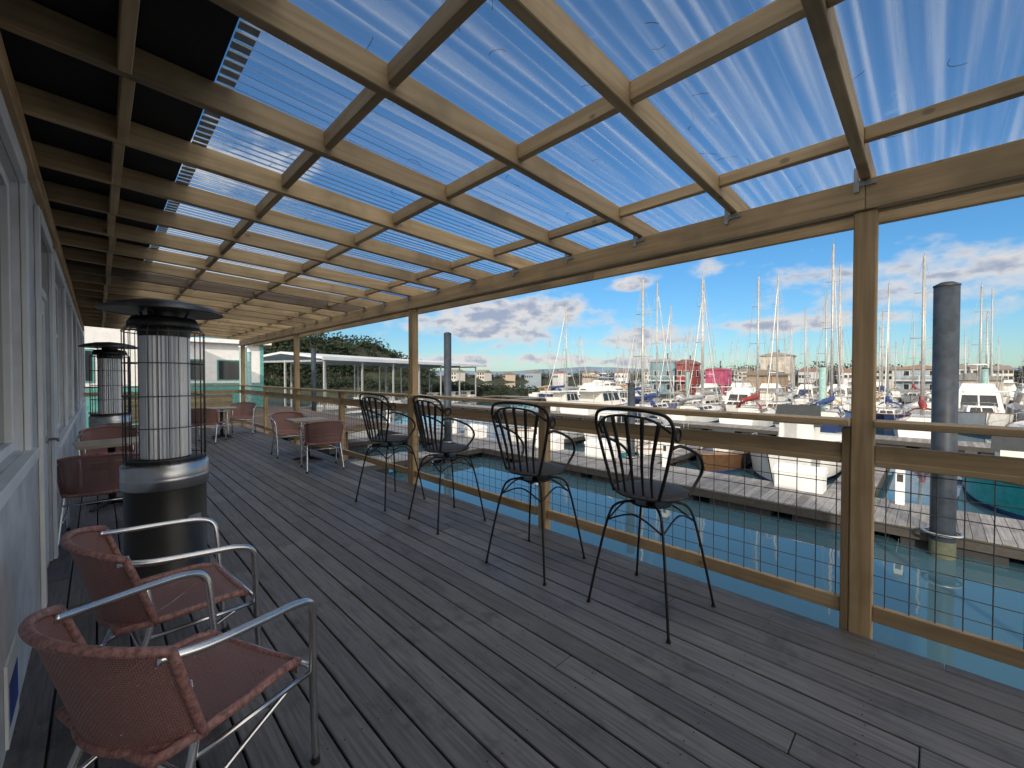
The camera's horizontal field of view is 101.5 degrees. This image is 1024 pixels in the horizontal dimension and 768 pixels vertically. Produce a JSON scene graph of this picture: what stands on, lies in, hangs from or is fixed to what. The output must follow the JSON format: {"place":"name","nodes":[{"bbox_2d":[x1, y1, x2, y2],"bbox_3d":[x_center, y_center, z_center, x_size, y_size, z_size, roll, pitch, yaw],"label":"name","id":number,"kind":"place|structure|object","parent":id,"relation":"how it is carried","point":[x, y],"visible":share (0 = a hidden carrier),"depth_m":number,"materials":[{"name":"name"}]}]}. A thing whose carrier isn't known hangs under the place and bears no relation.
{"place":"outdoors","nodes":[
{"label":"outdoors","id":0,"kind":"place"},
{"bbox_2d":[0,136,85,767],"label":"walls","id":1,"kind":"structure","parent":0,"point":[20,584],"depth_m":2.16,"materials":[{"name":"paint"}]},
{"bbox_2d":[3,634,18,750],"bbox_3d":[-2.093,1.275,1.750,0.012,0.330,0.300,-1,1,-45],"label":"notice sign","id":2,"kind":"object","parent":1,"relation":"attached to","point":[11,686],"visible":1,"depth_m":1.70,"materials":[{"name":"white paint"}]},
{"bbox_2d":[0,32,83,330],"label":"ledger","id":3,"kind":"object","parent":1,"relation":"attached to","point":[11,99],"visible":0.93,"depth_m":2.22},
{"bbox_2d":[0,89,85,608],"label":"window and door trim","id":4,"kind":"structure","parent":1,"relation":"attached to","point":[14,473],"depth_m":2.65,"materials":[{"name":"paint"}]},
{"bbox_2d":[0,253,3,445],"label":"window glass","id":5,"kind":"object","parent":4,"relation":"in","point":[1,404],"visible":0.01,"depth_m":2.06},
{"bbox_2d":[263,339,439,384],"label":"wooded hill","id":6,"kind":"structure","parent":0,"point":[369,373],"depth_m":140.98,"materials":[{"name":"green plant"}]},
{"bbox_2d":[263,332,438,380],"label":"distant trees","id":7,"kind":"object","parent":6,"relation":"on","point":[340,349],"visible":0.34,"depth_m":141.05,"materials":[{"name":"green plant"}]},
{"bbox_2d":[264,384,538,396],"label":"marsh bank","id":8,"kind":"structure","parent":0,"point":[349,388],"depth_m":80.17,"materials":[{"name":"green plant"}]},
{"bbox_2d":[264,377,555,395],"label":"marsh shrubs","id":9,"kind":"object","parent":8,"relation":"on","point":[331,382],"visible":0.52,"depth_m":80.04,"materials":[{"name":"green plant"}]},
{"bbox_2d":[47,382,1023,690],"bbox_3d":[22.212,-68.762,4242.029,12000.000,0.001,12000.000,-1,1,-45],"label":"water","id":10,"kind":"structure","parent":0,"point":[1005,618],"depth_m":9.10,"materials":[{"name":"liquid"}]},
{"bbox_2d":[84,326,385,459],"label":"marina office","id":11,"kind":"structure","parent":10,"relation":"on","point":[221,361],"depth_m":26.55,"materials":[{"name":"white paint"}]},
{"bbox_2d":[85,349,93,382],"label":"windows","id":12,"kind":"structure","parent":11,"relation":"in","point":[87,351],"depth_m":16.81,"materials":[{"name":"teal glass"}]},
{"bbox_2d":[190,359,238,380],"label":"windows","id":13,"kind":"structure","parent":11,"relation":"in","point":[226,369],"depth_m":27.51,"materials":[{"name":"grey glass"}]},
{"bbox_2d":[239,346,247,413],"bbox_3d":[-13.537,1.539,21.102,0.380,7.200,0.370,-1,1,-45],"label":"pier piling","id":14,"kind":"object","parent":10,"relation":"in","point":[246,383],"visible":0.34,"depth_m":20.98,"materials":[{"name":"white paint"}]},
{"bbox_2d":[247,349,251,410],"bbox_3d":[-15.849,1.470,25.144,0.380,7.200,0.370,-1,1,-45],"label":"pier piling","id":15,"kind":"object","parent":10,"relation":"in","point":[249,374],"visible":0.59,"depth_m":25.02,"materials":[{"name":"white paint"}]},
{"bbox_2d":[311,348,315,410],"bbox_3d":[-16.352,1.475,34.496,0.640,8.870,0.640,-1,1,-45],"label":"dock piling","id":16,"kind":"object","parent":10,"relation":"in","point":[313,369],"visible":0.43,"depth_m":34.31,"materials":[{"name":"metal"}]},
{"bbox_2d":[282,418,379,442],"bbox_3d":[-9.823,2.741,23.389,5.369,1.950,1.935,-1,1,-43],"label":"skiff","id":17,"kind":"object","parent":10,"relation":"on","point":[359,435],"visible":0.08,"depth_m":23.29,"materials":[{"name":"plastic"}]},
{"bbox_2d":[303,433,407,453],"bbox_3d":[-8.267,3.346,22.198,6.390,0.750,1.180,-1,1,-45],"label":"floating dock","id":18,"kind":"object","parent":10,"relation":"on","point":[356,445],"visible":0.2,"depth_m":21.76,"materials":[{"name":"grey wood"}]},
{"bbox_2d":[263,351,486,412],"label":"covered boat shed","id":19,"kind":"structure","parent":10,"relation":"on","point":[325,360],"depth_m":51.57,"materials":[{"name":"white metal"}]},
{"bbox_2d":[351,445,481,473],"bbox_3d":[-4.047,3.419,17.933,6.390,0.750,1.180,-1,1,-45],"label":"floating dock","id":20,"kind":"object","parent":10,"relation":"on","point":[381,469],"visible":0.33,"depth_m":17.55,"materials":[{"name":"grey wood"}]},
{"bbox_2d":[443,332,453,443],"bbox_3d":[-3.269,1.751,21.278,0.640,8.770,0.640,-1,1,-45],"label":"dock piling","id":21,"kind":"object","parent":10,"relation":"in","point":[447,365],"visible":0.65,"depth_m":21.09,"materials":[{"name":"metal"}]},
{"bbox_2d":[2,425,1023,767],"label":"wooden deck","id":22,"kind":"structure","parent":10,"relation":"in","point":[448,647],"depth_m":2.22,"materials":[{"name":"wood"}]},
{"bbox_2d":[57,452,138,548],"bbox_3d":[-3.909,1.023,3.994,0.640,0.813,0.681,-1,1,-40],"label":"wicker armchair","id":23,"kind":"object","parent":22,"relation":"on","point":[100,487],"visible":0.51,"depth_m":3.75,"materials":[{"name":"wicker"}]},
{"bbox_2d":[72,437,138,511],"bbox_3d":[-4.677,1.043,4.887,0.600,0.743,0.600,1,1,41],"label":"bistro table","id":24,"kind":"object","parent":22,"relation":"on","point":[110,445],"visible":0.59,"depth_m":4.81,"materials":[{"name":"brown wood"}]},
{"bbox_2d":[75,425,138,484],"bbox_3d":[-5.503,0.994,5.721,0.640,0.813,0.681,-1,1,-45],"label":"wicker armchair","id":25,"kind":"object","parent":22,"relation":"on","point":[109,430],"visible":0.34,"depth_m":5.86,"materials":[{"name":"wicker"}]},
{"bbox_2d":[78,342,136,469],"bbox_3d":[-6.653,0.342,6.929,0.740,2.071,0.740,0,1,-23],"label":"patio heater","id":26,"kind":"object","parent":22,"relation":"on","point":[108,356],"visible":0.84,"depth_m":6.79,"materials":[{"name":"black metal"}]},
{"bbox_2d":[95,298,223,585],"bbox_3d":[-2.628,0.406,3.175,0.740,2.071,0.740,0,1,11],"label":"patio heater","id":27,"kind":"object","parent":22,"relation":"on","point":[163,476],"visible":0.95,"depth_m":3.03,"materials":[{"name":"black metal"}]},
{"bbox_2d":[60,517,263,698],"bbox_3d":[-1.688,1.057,2.031,0.640,0.813,0.681,1,1,39],"label":"wicker armchair","id":28,"kind":"object","parent":22,"relation":"on","point":[120,619],"visible":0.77,"depth_m":1.92,"materials":[{"name":"wicker"}]},
{"bbox_2d":[18,570,319,767],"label":"wicker armchair","id":29,"kind":"object","parent":22,"relation":"on","point":[96,738],"visible":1,"depth_m":1.22,"materials":[{"name":"wicker"}]},
{"bbox_2d":[191,408,226,443],"bbox_3d":[-6.980,0.929,9.541,0.640,0.813,0.681,0,1,-15],"label":"wicker armchair","id":30,"kind":"object","parent":22,"relation":"on","point":[215,418],"visible":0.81,"depth_m":9.38,"materials":[{"name":"wicker"}]},
{"bbox_2d":[226,402,255,434],"bbox_3d":[-7.165,0.902,11.108,0.640,0.813,0.681,0,1,-25],"label":"wicker armchair","id":31,"kind":"object","parent":22,"relation":"on","point":[241,406],"visible":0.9,"depth_m":11.26,"materials":[{"name":"wicker"}]},
{"bbox_2d":[270,411,306,457],"bbox_3d":[-4.308,0.953,8.099,0.640,0.813,0.681,-1,1,-40],"label":"wicker armchair","id":32,"kind":"object","parent":22,"relation":"on","point":[291,431],"visible":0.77,"depth_m":8.22,"materials":[{"name":"wicker"}]},
{"bbox_2d":[285,417,330,462],"bbox_3d":[-3.666,0.998,7.505,0.600,0.743,0.600,-1,1,-42],"label":"bistro table","id":33,"kind":"object","parent":22,"relation":"on","point":[304,420],"visible":0.76,"depth_m":7.48,"materials":[{"name":"grey wood"}]},
{"bbox_2d":[299,420,344,473],"bbox_3d":[-3.097,0.975,6.838,0.640,0.813,0.681,-1,1,-35],"label":"wicker armchair","id":34,"kind":"object","parent":22,"relation":"on","point":[318,429],"visible":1,"depth_m":6.62,"materials":[{"name":"wicker"}]},
{"bbox_2d":[355,393,425,510],"bbox_3d":[-1.475,0.755,5.053,0.598,1.314,0.605,1,1,37],"label":"bar chair","id":35,"kind":"object","parent":22,"relation":"on","point":[390,439],"visible":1,"depth_m":4.92,"materials":[{"name":"metal"}]},
{"bbox_2d":[408,395,485,534],"bbox_3d":[-0.687,0.767,4.371,0.604,1.314,0.598,-1,1,-42],"label":"bar chair","id":36,"kind":"object","parent":22,"relation":"on","point":[444,451],"visible":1,"depth_m":4.25,"materials":[{"name":"metal"}]},
{"bbox_2d":[485,401,585,585],"bbox_3d":[0.192,0.783,3.397,0.598,1.314,0.605,1,1,39],"label":"bar chair","id":37,"kind":"object","parent":22,"relation":"on","point":[533,471],"visible":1,"depth_m":3.27,"materials":[{"name":"metal"}]},
{"bbox_2d":[83,385,1023,668],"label":"deck railing","id":38,"kind":"object","parent":22,"relation":"on","point":[987,467],"visible":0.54,"depth_m":2.80,"materials":[{"name":"wood"}]},
{"bbox_2d":[241,209,878,639],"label":"support posts","id":39,"kind":"object","parent":22,"relation":"attached to","point":[863,393],"visible":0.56,"depth_m":2.42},
{"bbox_2d":[239,138,1023,346],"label":"eave beam","id":40,"kind":"structure","parent":39,"relation":"on","point":[992,174],"depth_m":2.87,"materials":[{"name":"wood"}]},
{"bbox_2d":[0,0,876,339],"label":"rafters","id":41,"kind":"object","parent":40,"relation":"attached to","point":[554,26],"visible":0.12,"depth_m":2.65,"materials":[{"name":"wood"}]},
{"bbox_2d":[0,0,238,270],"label":"patio roof","id":42,"kind":"structure","parent":41,"relation":"on","point":[194,36],"depth_m":1.94,"materials":[{"name":"black"}]},
{"bbox_2d":[153,0,718,306],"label":"clear corrugated panels","id":43,"kind":"object","parent":41,"relation":"on","point":[285,257],"visible":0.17,"depth_m":3.40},
{"bbox_2d":[145,20,260,261],"bbox_3d":[-3.978,-1.452,4.622,0.070,0.005,18.201,-1,1,-45],"label":"closure strip","id":44,"kind":"object","parent":43,"relation":"on","point":[244,38],"visible":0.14,"depth_m":1.92,"materials":[{"name":"plastic"}]},
{"bbox_2d":[271,0,967,256],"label":"fallen twigs","id":45,"kind":"object","parent":43,"relation":"on","point":[587,85],"visible":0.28,"depth_m":1.97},
{"bbox_2d":[101,0,1023,335],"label":"purlin blocks","id":46,"kind":"structure","parent":41,"relation":"on","point":[447,18],"depth_m":2.02,"materials":[{"name":"wood"}]},
{"bbox_2d":[246,168,876,339],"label":"hurricane ties","id":47,"kind":"object","parent":40,"relation":"attached to","point":[856,186],"visible":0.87,"depth_m":2.90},
{"bbox_2d":[586,407,715,643],"bbox_3d":[0.910,0.794,2.744,0.605,1.314,0.598,-1,1,-41],"label":"bar chair","id":48,"kind":"object","parent":22,"relation":"on","point":[651,494],"visible":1,"depth_m":2.63,"materials":[{"name":"metal"}]},
{"bbox_2d":[505,413,574,441],"bbox_3d":[1.590,2.737,24.980,5.369,1.950,1.935,-1,1,-43],"label":"skiff","id":49,"kind":"object","parent":10,"relation":"on","point":[531,431],"visible":0.2,"depth_m":23.55,"materials":[{"name":"white plastic"}]},
{"bbox_2d":[539,328,575,396],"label":"sailboat","id":50,"kind":"object","parent":10,"relation":"on","point":[543,394],"visible":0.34,"depth_m":73.56,"materials":[{"name":"white fabric"}]},
{"bbox_2d":[545,365,579,410],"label":"motorboat","id":51,"kind":"object","parent":10,"relation":"on","point":[563,396],"visible":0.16,"depth_m":43.51,"materials":[{"name":"white plastic"}]},
{"bbox_2d":[544,301,586,400],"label":"sailboat","id":52,"kind":"object","parent":10,"relation":"on","point":[549,398],"visible":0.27,"depth_m":55.78,"materials":[{"name":"white fabric"}]},
{"bbox_2d":[560,358,627,418],"bbox_3d":[9.249,0.408,41.276,10.247,5.851,3.530,-1,1,-44],"label":"motorboat","id":53,"kind":"object","parent":10,"relation":"on","point":[596,394],"visible":0.45,"depth_m":39.39,"materials":[{"name":"white plastic"}]},
{"bbox_2d":[583,377,639,439],"bbox_3d":[5.637,1.428,24.179,1.936,4.301,5.592,1,1,43],"label":"motorboat","id":54,"kind":"object","parent":10,"relation":"on","point":[602,414],"visible":0.07,"depth_m":23.87,"materials":[{"name":"white plastic"}]},
{"bbox_2d":[624,382,636,458],"bbox_3d":[4.934,3.069,17.318,0.560,6.270,0.560,-1,1,-45],"label":"dock piling","id":55,"kind":"object","parent":10,"relation":"in","point":[631,393],"visible":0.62,"depth_m":17.16,"materials":[{"name":"metal"}]},
{"bbox_2d":[617,282,677,417],"bbox_3d":[12.772,-3.151,37.910,9.592,13.244,3.024,-1,1,-44],"label":"sailboat","id":56,"kind":"object","parent":10,"relation":"on","point":[652,403],"visible":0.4,"depth_m":38.34,"materials":[{"name":"white fabric"}]},
{"bbox_2d":[614,279,686,455],"bbox_3d":[7.112,-1.066,21.940,2.180,9.548,6.869,1,1,44],"label":"sailboat","id":57,"kind":"object","parent":10,"relation":"on","point":[664,424],"visible":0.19,"depth_m":21.48,"materials":[{"name":"white fabric"}]},
{"bbox_2d":[287,406,1023,565],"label":"floating dock","id":58,"kind":"object","parent":10,"relation":"on","point":[1004,537],"visible":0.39,"depth_m":11.42,"materials":[{"name":"grey wood"}]},
{"bbox_2d":[464,424,486,437],"bbox_3d":[-2.035,2.611,23.358,0.660,0.680,1.260,-1,1,-45],"label":"dock box","id":59,"kind":"object","parent":58,"relation":"on","point":[477,428],"visible":0.77,"depth_m":23.03,"materials":[{"name":"white paint"}]},
{"bbox_2d":[536,434,564,450],"bbox_3d":[1.764,2.676,19.520,0.660,0.680,1.260,-1,1,-45],"label":"dock box","id":60,"kind":"object","parent":58,"relation":"on","point":[556,438],"visible":0.42,"depth_m":19.08,"materials":[{"name":"white paint"}]},
{"bbox_2d":[584,439,616,459],"bbox_3d":[3.733,2.711,17.530,0.660,0.680,1.260,-1,1,-45],"label":"dock box","id":61,"kind":"object","parent":58,"relation":"on","point":[594,451],"visible":0.61,"depth_m":17.33,"materials":[{"name":"white paint"}]},
{"bbox_2d":[773,462,827,493],"bbox_3d":[8.657,2.796,12.556,0.660,0.680,1.260,-1,1,-45],"label":"dock box","id":62,"kind":"object","parent":58,"relation":"on","point":[803,484],"visible":0.94,"depth_m":12.33,"materials":[{"name":"white paint"}]},
{"bbox_2d":[895,469,904,504],"bbox_3d":[10.240,2.622,11.024,0.240,1.080,0.220,-1,1,-45],"label":"dock power pedestal","id":63,"kind":"object","parent":58,"relation":"on","point":[899,486],"visible":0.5,"depth_m":10.94,"materials":[{"name":"white paint"}]},
{"bbox_2d":[635,439,688,457],"bbox_3d":[6.818,2.921,19.397,1.548,1.560,4.295,1,1,44],"label":"skiff","id":64,"kind":"object","parent":10,"relation":"on","point":[647,449],"visible":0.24,"depth_m":18.21,"materials":[{"name":"white plastic"}]},
{"bbox_2d":[648,354,677,396],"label":"houseboat","id":65,"kind":"object","parent":10,"relation":"on","point":[665,382],"visible":0.55,"depth_m":78.42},
{"bbox_2d":[633,445,699,465],"bbox_3d":[8.344,3.388,19.714,8.790,0.750,1.080,-1,1,-45],"label":"floating dock","id":66,"kind":"object","parent":10,"relation":"on","point":[680,454],"visible":0.23,"depth_m":18.04,"materials":[{"name":"grey wood"}]},
{"bbox_2d":[654,305,691,408],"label":"sailboat","id":67,"kind":"object","parent":10,"relation":"on","point":[672,400],"visible":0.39,"depth_m":45.83,"materials":[{"name":"white fabric"}]},
{"bbox_2d":[671,355,700,397],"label":"houseboat","id":68,"kind":"object","parent":10,"relation":"on","point":[695,382],"visible":0.61,"depth_m":74.51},
{"bbox_2d":[658,272,722,421],"bbox_3d":[15.947,-3.087,35.799,9.409,13.278,2.969,-1,1,-42],"label":"sailboat","id":69,"kind":"object","parent":10,"relation":"on","point":[698,406],"visible":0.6,"depth_m":35.68,"materials":[{"name":"white fabric"}]},
{"bbox_2d":[684,279,724,404],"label":"sailboat","id":70,"kind":"object","parent":10,"relation":"on","point":[712,401],"visible":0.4,"depth_m":42.69,"materials":[{"name":"white fabric"}]},
{"bbox_2d":[690,369,726,401],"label":"motorboat","id":71,"kind":"object","parent":10,"relation":"on","point":[709,387],"visible":0.31,"depth_m":54.33,"materials":[{"name":"white plastic"}]},
{"bbox_2d":[437,403,993,454],"bbox_3d":[11.484,3.169,32.526,2.100,0.750,58.000,-1,1,-45],"label":"floating dock","id":72,"kind":"object","parent":10,"relation":"on","point":[924,443],"visible":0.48,"depth_m":27.34,"materials":[{"name":"grey wood"}]},
{"bbox_2d":[705,361,731,393],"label":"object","id":73,"kind":"object","parent":10,"relation":"on","point":[723,374],"visible":0.44,"depth_m":73.38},
{"bbox_2d":[695,428,751,472],"bbox_3d":[9.045,2.859,17.872,1.871,1.866,5.202,1,1,44],"label":"skiff","id":74,"kind":"object","parent":10,"relation":"on","point":[722,459],"visible":0.45,"depth_m":16.56,"materials":[{"name":"brown wood"}]},
{"bbox_2d":[719,371,766,411],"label":"motorboat","id":75,"kind":"object","parent":10,"relation":"on","point":[732,398],"visible":0.46,"depth_m":40.40,"materials":[{"name":"white plastic"}]},
{"bbox_2d":[719,276,777,426],"bbox_3d":[18.974,-2.695,32.599,8.986,12.630,2.842,-1,1,-45],"label":"sailboat","id":76,"kind":"object","parent":10,"relation":"on","point":[758,408],"visible":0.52,"depth_m":32.31,"materials":[{"name":"white fabric"}]},
{"bbox_2d":[740,365,790,400],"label":"houseboat","id":77,"kind":"object","parent":10,"relation":"on","point":[750,375],"visible":0.26,"depth_m":63.18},
{"bbox_2d":[755,369,788,403],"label":"motorboat","id":78,"kind":"object","parent":10,"relation":"on","point":[770,393],"visible":0.3,"depth_m":49.05,"materials":[{"name":"white plastic"}]},
{"bbox_2d":[759,350,796,387],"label":"houseboat","id":79,"kind":"object","parent":10,"relation":"on","point":[782,358],"visible":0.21,"depth_m":95.81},
{"bbox_2d":[759,275,804,408],"bbox_3d":[24.734,-3.476,38.649,3.115,13.930,9.871,1,1,45],"label":"sailboat","id":80,"kind":"object","parent":10,"relation":"on","point":[771,404],"visible":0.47,"depth_m":37.99,"materials":[{"name":"white fabric"}]},
{"bbox_2d":[750,404,841,481],"bbox_3d":[11.766,2.351,17.176,8.867,2.996,3.159,-1,1,-44],"label":"motorboat","id":81,"kind":"object","parent":10,"relation":"on","point":[800,430],"visible":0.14,"depth_m":16.61,"materials":[{"name":"white plastic"}]},
{"bbox_2d":[792,309,817,404],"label":"sailboat","id":82,"kind":"object","parent":10,"relation":"on","point":[800,401],"visible":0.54,"depth_m":49.01,"materials":[{"name":"white fabric"}]},
{"bbox_2d":[793,372,818,399],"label":"motorboat","id":83,"kind":"object","parent":10,"relation":"on","point":[811,391],"visible":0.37,"depth_m":57.91,"materials":[{"name":"white plastic"}]},
{"bbox_2d":[819,366,825,410],"bbox_3d":[21.720,2.365,29.276,0.660,7.270,0.660,-1,1,-45],"label":"dock piling","id":84,"kind":"object","parent":10,"relation":"in","point":[822,382],"visible":0.44,"depth_m":29.08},
{"bbox_2d":[808,237,850,432],"bbox_3d":[22.166,-3.374,29.143,10.187,14.065,3.212,-1,1,-43],"label":"sailboat","id":85,"kind":"object","parent":10,"relation":"on","point":[838,412],"visible":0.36,"depth_m":29.60,"materials":[{"name":"fabric"}]},
{"bbox_2d":[810,297,850,410],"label":"sailboat","id":86,"kind":"object","parent":10,"relation":"on","point":[827,396],"visible":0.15,"depth_m":35.40,"materials":[{"name":"grey fabric"}]},
{"bbox_2d":[812,260,851,409],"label":"sailboat","id":87,"kind":"object","parent":10,"relation":"on","point":[846,399],"visible":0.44,"depth_m":46.36,"materials":[{"name":"white fabric"}]},
{"bbox_2d":[827,467,889,497],"bbox_3d":[12.846,3.466,15.165,8.790,0.750,1.080,-1,1,-45],"label":"floating dock","id":88,"kind":"object","parent":10,"relation":"on","point":[880,477],"visible":0.21,"depth_m":13.50,"materials":[{"name":"grey wood"}]},
{"bbox_2d":[876,326,892,410],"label":"sailboat","id":89,"kind":"object","parent":10,"relation":"on","point":[878,396],"visible":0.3,"depth_m":44.41,"materials":[{"name":"white plastic"}]},
{"bbox_2d":[876,308,898,407],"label":"sailboat","id":90,"kind":"object","parent":10,"relation":"on","point":[882,390],"visible":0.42,"depth_m":51.65,"materials":[{"name":"white fabric"}]},
{"bbox_2d":[876,277,910,419],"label":"sailboat","id":91,"kind":"object","parent":10,"relation":"on","point":[885,413],"visible":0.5,"depth_m":32.96,"materials":[{"name":"white fabric"}]},
{"bbox_2d":[900,322,920,402],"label":"sailboat","id":92,"kind":"object","parent":10,"relation":"on","point":[912,394],"visible":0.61,"depth_m":61.25,"materials":[{"name":"white fabric"}]},
{"bbox_2d":[892,361,931,394],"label":"houseboat","id":93,"kind":"object","parent":10,"relation":"on","point":[917,378],"visible":0.44,"depth_m":79.24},
{"bbox_2d":[893,248,932,438],"bbox_3d":[25.401,-2.404,25.803,2.764,12.282,8.739,1,1,43],"label":"sailboat","id":94,"kind":"object","parent":10,"relation":"on","point":[922,416],"visible":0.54,"depth_m":25.84,"materials":[{"name":"white fabric"}]},
{"bbox_2d":[903,287,931,414],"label":"sailboat","id":95,"kind":"object","parent":10,"relation":"on","point":[916,405],"visible":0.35,"depth_m":40.68,"materials":[{"name":"white fabric"}]},
{"bbox_2d":[921,281,963,560],"bbox_3d":[9.111,2.104,8.829,0.660,8.490,0.660,-1,1,-45],"label":"dock piling","id":96,"kind":"object","parent":10,"relation":"in","point":[945,354],"visible":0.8,"depth_m":8.66,"materials":[{"name":"metal"}]},
{"bbox_2d":[959,366,1007,407],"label":"houseboat","id":97,"kind":"object","parent":10,"relation":"on","point":[968,376],"visible":0.2,"depth_m":48.40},
{"bbox_2d":[963,285,1007,411],"bbox_3d":[43.133,-3.121,38.398,2.970,13.168,9.401,1,1,44],"label":"sailboat","id":98,"kind":"object","parent":10,"relation":"on","point":[981,311],"visible":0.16,"depth_m":38.88,"materials":[{"name":"white fabric"}]},
{"bbox_2d":[958,344,1014,425],"bbox_3d":[33.526,0.228,30.094,3.451,6.681,9.994,1,1,44],"label":"motorboat","id":99,"kind":"object","parent":10,"relation":"on","point":[979,403],"visible":0.53,"depth_m":28.97,"materials":[{"name":"white plastic"}]},
{"bbox_2d":[961,436,1023,519],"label":"skiff","id":100,"kind":"object","parent":10,"relation":"on","point":[1006,447],"visible":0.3,"depth_m":11.96,"materials":[{"name":"teal plastic"}]},
{"bbox_2d":[978,288,1009,403],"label":"sailboat","id":101,"kind":"object","parent":10,"relation":"on","point":[1005,399],"visible":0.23,"depth_m":55.78,"materials":[{"name":"white fabric"}]},
{"bbox_2d":[1005,377,1023,418],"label":"motorboat","id":102,"kind":"object","parent":10,"relation":"on","point":[1018,403],"visible":0.73,"depth_m":35.96,"materials":[{"name":"white plastic"}]},
{"bbox_2d":[144,0,1023,370],"label":"sky","id":103,"kind":"structure","parent":0,"point":[772,97],"materials":[{"name":"blue"}]},
{"bbox_2d":[434,367,1021,376],"bbox_3d":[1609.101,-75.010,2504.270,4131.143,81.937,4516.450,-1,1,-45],"label":"distant hills","id":104,"kind":"structure","parent":0,"point":[599,369],"depth_m":2821.39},
{"bbox_2d":[436,374,1023,385],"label":"shore","id":105,"kind":"structure","parent":0,"point":[469,379],"depth_m":289.27,"materials":[{"name":"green plant"}]},
{"bbox_2d":[443,360,1021,378],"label":"shoreline trees","id":106,"kind":"object","parent":105,"relation":"on","point":[543,375],"visible":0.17,"depth_m":264.98,"materials":[{"name":"green plant"}]},
{"bbox_2d":[984,365,1013,380],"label":"shore house","id":107,"kind":"structure","parent":105,"relation":"on","point":[1008,370],"depth_m":174.77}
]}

